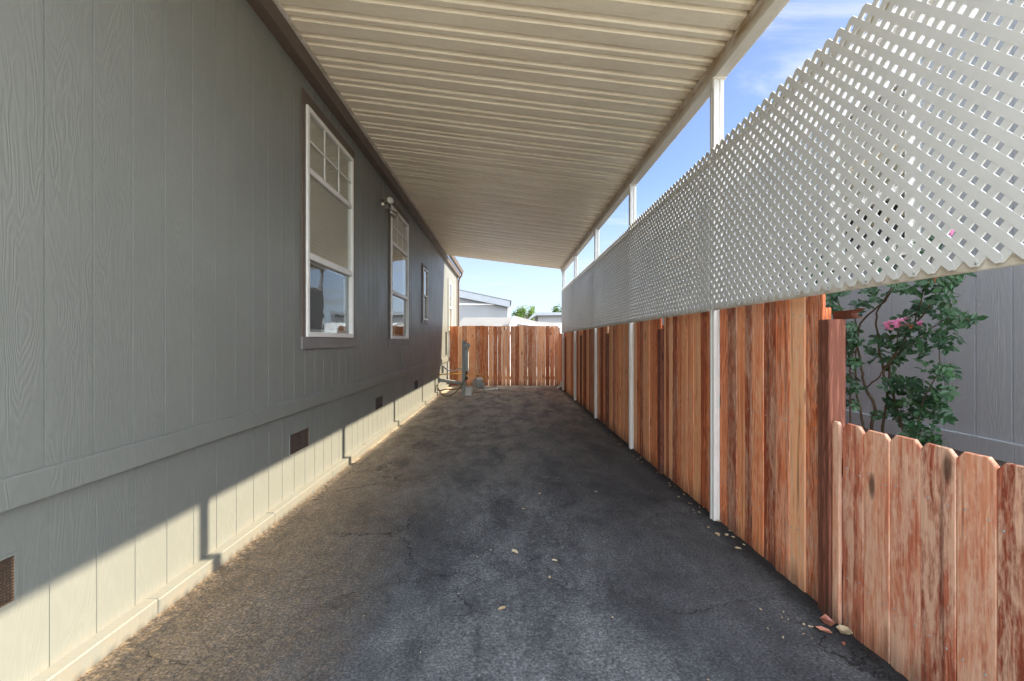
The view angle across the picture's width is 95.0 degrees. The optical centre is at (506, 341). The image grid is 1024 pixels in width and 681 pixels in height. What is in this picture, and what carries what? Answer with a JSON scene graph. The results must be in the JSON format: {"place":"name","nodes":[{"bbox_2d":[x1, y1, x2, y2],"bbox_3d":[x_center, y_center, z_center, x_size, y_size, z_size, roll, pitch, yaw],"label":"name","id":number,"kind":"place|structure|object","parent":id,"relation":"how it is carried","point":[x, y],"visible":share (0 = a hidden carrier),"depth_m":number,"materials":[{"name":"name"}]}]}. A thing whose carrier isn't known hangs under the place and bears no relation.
{"place":"outdoors","nodes":[
{"label":"outdoors","id":0,"kind":"place"},
{"bbox_2d":[459,317,516,369],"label":"garden shed","id":1,"kind":"structure","parent":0,"point":[488,321],"depth_m":24.21,"materials":[{"name":"paint"}]},
{"bbox_2d":[76,385,907,680],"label":"driveway","id":2,"kind":"structure","parent":0,"point":[394,533],"depth_m":2.71,"materials":[{"name":"black asphalt"}]},
{"bbox_2d":[462,340,471,395],"bbox_3d":[-1.032,0.695,12.300,0.245,1.450,0.240,0,0,0],"label":"meter pedestal","id":3,"kind":"object","parent":2,"relation":"on","point":[466,391],"visible":0.92,"depth_m":12.22,"materials":[{"name":"paint"}]},
{"bbox_2d":[436,371,465,396],"bbox_3d":[-1.458,1.081,12.106,0.813,0.640,0.334,0,0,7],"label":"power cable","id":4,"kind":"object","parent":3,"relation":"attached to","point":[457,390],"visible":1,"depth_m":12.04,"materials":[{"name":"rubber"}]},
{"bbox_2d":[440,364,461,370],"bbox_3d":[-1.466,0.701,12.675,0.884,0.216,0.130,0,0,38],"label":"water pipe","id":5,"kind":"object","parent":3,"relation":"attached to","point":[448,369],"visible":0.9,"depth_m":12.76,"materials":[{"name":"metal"}]},
{"bbox_2d":[473,377,483,391],"bbox_3d":[-0.744,1.205,12.952,0.278,0.430,0.270,0,0,26],"label":"gas meter","id":6,"kind":"object","parent":2,"relation":"on","point":[479,383],"visible":0.94,"depth_m":12.86,"materials":[{"name":"paint"}]},
{"bbox_2d":[273,0,789,520],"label":"carport","id":7,"kind":"object","parent":2,"relation":"on","point":[537,132],"visible":0.98,"depth_m":4.37,"materials":[{"name":"paint"}]},
{"bbox_2d":[562,0,1023,332],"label":"lattice screen","id":8,"kind":"object","parent":7,"relation":"attached to","point":[593,295],"visible":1,"depth_m":2.16,"materials":[{"name":"paint"}]},
{"bbox_2d":[558,294,865,617],"bbox_3d":[1.679,0.586,8.571,0.133,1.668,12.593,0,0,0],"label":"board fence","id":9,"kind":"object","parent":2,"relation":"on","point":[782,386],"visible":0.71,"depth_m":3.16,"materials":[{"name":"brown wood"}]},
{"bbox_2d":[816,626,832,633],"bbox_3d":[1.531,1.389,2.261,0.070,0.017,0.030,0,0,35],"label":"dry leaf","id":10,"kind":"object","parent":2,"relation":"on","point":[821,628],"visible":1,"depth_m":2.27,"materials":[{"name":"brown plant"}]},
{"bbox_2d":[820,614,835,625],"bbox_3d":[1.574,1.367,2.299,0.034,0.041,0.075,0,0,-34],"label":"dry leaf","id":11,"kind":"object","parent":2,"relation":"on","point":[826,619],"visible":1,"depth_m":2.30,"materials":[{"name":"brown plant"}]},
{"bbox_2d":[836,624,852,634],"bbox_3d":[1.600,1.365,2.220,0.050,0.036,0.048,0,0,-25],"label":"dry leaf","id":12,"kind":"object","parent":2,"relation":"on","point":[842,629],"visible":1,"depth_m":2.23,"materials":[{"name":"beige plant"}]},
{"bbox_2d":[832,421,1023,680],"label":"picket fence","id":13,"kind":"object","parent":2,"relation":"on","point":[928,569],"visible":1,"depth_m":1.82,"materials":[{"name":"brown wood"}]},
{"bbox_2d":[488,367,545,385],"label":"yard","id":14,"kind":"structure","parent":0,"point":[510,375],"depth_m":18.74,"materials":[{"name":"paint"}]},
{"bbox_2d":[0,0,463,680],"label":"mobile home","id":15,"kind":"object","parent":14,"relation":"on","point":[228,300],"visible":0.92,"depth_m":2.58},
{"bbox_2d":[301,87,354,348],"bbox_3d":[-2.263,-1.048,4.890,0.935,2.605,1.880,0,0,0],"label":"window","id":16,"kind":"structure","parent":15,"relation":"in","point":[327,160],"depth_m":4.95,"materials":[{"name":"paint"}]},
{"bbox_2d":[381,196,397,218],"bbox_3d":[-1.731,-1.984,6.959,0.198,0.251,0.358,0,0,0],"label":"flood light","id":17,"kind":"object","parent":15,"relation":"attached to","point":[385,204],"visible":1,"depth_m":6.91,"materials":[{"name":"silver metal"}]},
{"bbox_2d":[389,202,408,345],"bbox_3d":[-2.263,-1.048,8.010,0.935,2.605,1.880,0,0,0],"label":"window","id":18,"kind":"structure","parent":15,"relation":"in","point":[399,226],"depth_m":8.58,"materials":[{"name":"paint"}]},
{"bbox_2d":[422,263,427,323],"bbox_3d":[-1.848,-1.049,10.495,0.105,1.302,0.718,0,0,0],"label":"window","id":19,"kind":"structure","parent":15,"relation":"in","point":[424,269],"depth_m":10.76,"materials":[{"name":"paint"}]},
{"bbox_2d":[438,378,461,384],"bbox_3d":[-1.485,1.085,12.600,0.758,0.203,0.139,0,0,17],"label":"drain pipe","id":20,"kind":"object","parent":15,"relation":"attached to","point":[450,381],"visible":0.83,"depth_m":12.57,"materials":[{"name":"paint"}]},
{"bbox_2d":[448,278,451,332],"bbox_3d":[-1.848,-1.129,15.175,0.105,1.742,1.018,0,0,0],"label":"window","id":21,"kind":"structure","parent":15,"relation":"in","point":[449,281],"depth_m":15.17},
{"bbox_2d":[439,373,484,380],"bbox_3d":[-1.199,0.973,12.674,1.261,0.239,0.396,0,0,0],"label":"gas hose","id":22,"kind":"object","parent":15,"relation":"attached to","point":[461,374],"visible":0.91,"depth_m":12.60,"materials":[{"name":"paint"}]},
{"bbox_2d":[459,289,511,321],"bbox_3d":[-3.068,-1.220,32.490,6.761,5.341,9.020,0,0,0],"label":"home","id":23,"kind":"object","parent":14,"relation":"on","point":[472,304],"visible":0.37,"depth_m":28.35,"materials":[{"name":"paint"}]},
{"bbox_2d":[449,326,559,385],"bbox_3d":[-0.045,0.467,14.975,3.530,1.947,0.150,0,0,0],"label":"back fence","id":24,"kind":"object","parent":14,"relation":"on","point":[527,355],"visible":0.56,"depth_m":14.90,"materials":[{"name":"brown wood"}]},
{"bbox_2d":[511,307,523,317],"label":"tree","id":25,"kind":"object","parent":14,"relation":"on","point":[518,312],"visible":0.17,"depth_m":57.67,"materials":[{"name":"green plant"}]},
{"bbox_2d":[516,305,535,323],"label":"tree","id":26,"kind":"object","parent":14,"relation":"on","point":[524,311],"visible":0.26,"depth_m":55.00,"materials":[{"name":"green plant"}]},
{"bbox_2d":[529,312,561,332],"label":"flat roof home","id":27,"kind":"object","parent":14,"relation":"on","point":[555,318],"visible":0.19,"depth_m":40.40,"materials":[{"name":"paint"}]},
{"bbox_2d":[514,316,555,366],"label":"garage","id":28,"kind":"structure","parent":0,"point":[521,321],"depth_m":26.33,"materials":[{"name":"paint"}]},
{"bbox_2d":[550,303,561,311],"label":"tree","id":29,"kind":"object","parent":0,"point":[555,309],"visible":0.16,"depth_m":89.27,"materials":[{"name":"green plant"}]},
{"bbox_2d":[447,0,897,316],"label":"sky","id":30,"kind":"structure","parent":0,"point":[802,27],"materials":[{"name":"blue"}]},
{"label":"soil bed","id":31,"kind":"structure","parent":0,"visible":0},
{"bbox_2d":[606,0,1023,466],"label":"neighbour home","id":32,"kind":"object","parent":31,"relation":"on","point":[987,407],"visible":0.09,"depth_m":3.09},
{"bbox_2d":[665,212,696,305],"bbox_3d":[3.432,-1.295,8.100,0.935,1.790,1.900,0,0,0],"label":"window","id":33,"kind":"structure","parent":32,"relation":"in","point":[696,212],"depth_m":8.26,"materials":[{"name":"paint"}]},
{"bbox_2d":[831,62,920,270],"bbox_3d":[3.432,-1.295,3.870,0.935,1.790,1.440,0,0,0],"label":"window","id":34,"kind":"structure","parent":32,"relation":"in","point":[912,160],"depth_m":3.93,"materials":[{"name":"paint"}]},
{"bbox_2d":[805,255,867,423],"bbox_3d":[2.181,0.460,3.085,0.306,2.066,0.712,0,0,23],"label":"rose bush","id":35,"kind":"object","parent":31,"relation":"on","point":[852,344],"visible":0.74,"depth_m":2.92,"materials":[{"name":"green plant"}]},
{"bbox_2d":[847,229,987,445],"bbox_3d":[2.383,0.427,2.768,0.474,2.093,0.943,0,0,0],"label":"rose bush","id":36,"kind":"object","parent":31,"relation":"on","point":[939,338],"visible":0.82,"depth_m":2.69,"materials":[{"name":"green plant"}]}
]}

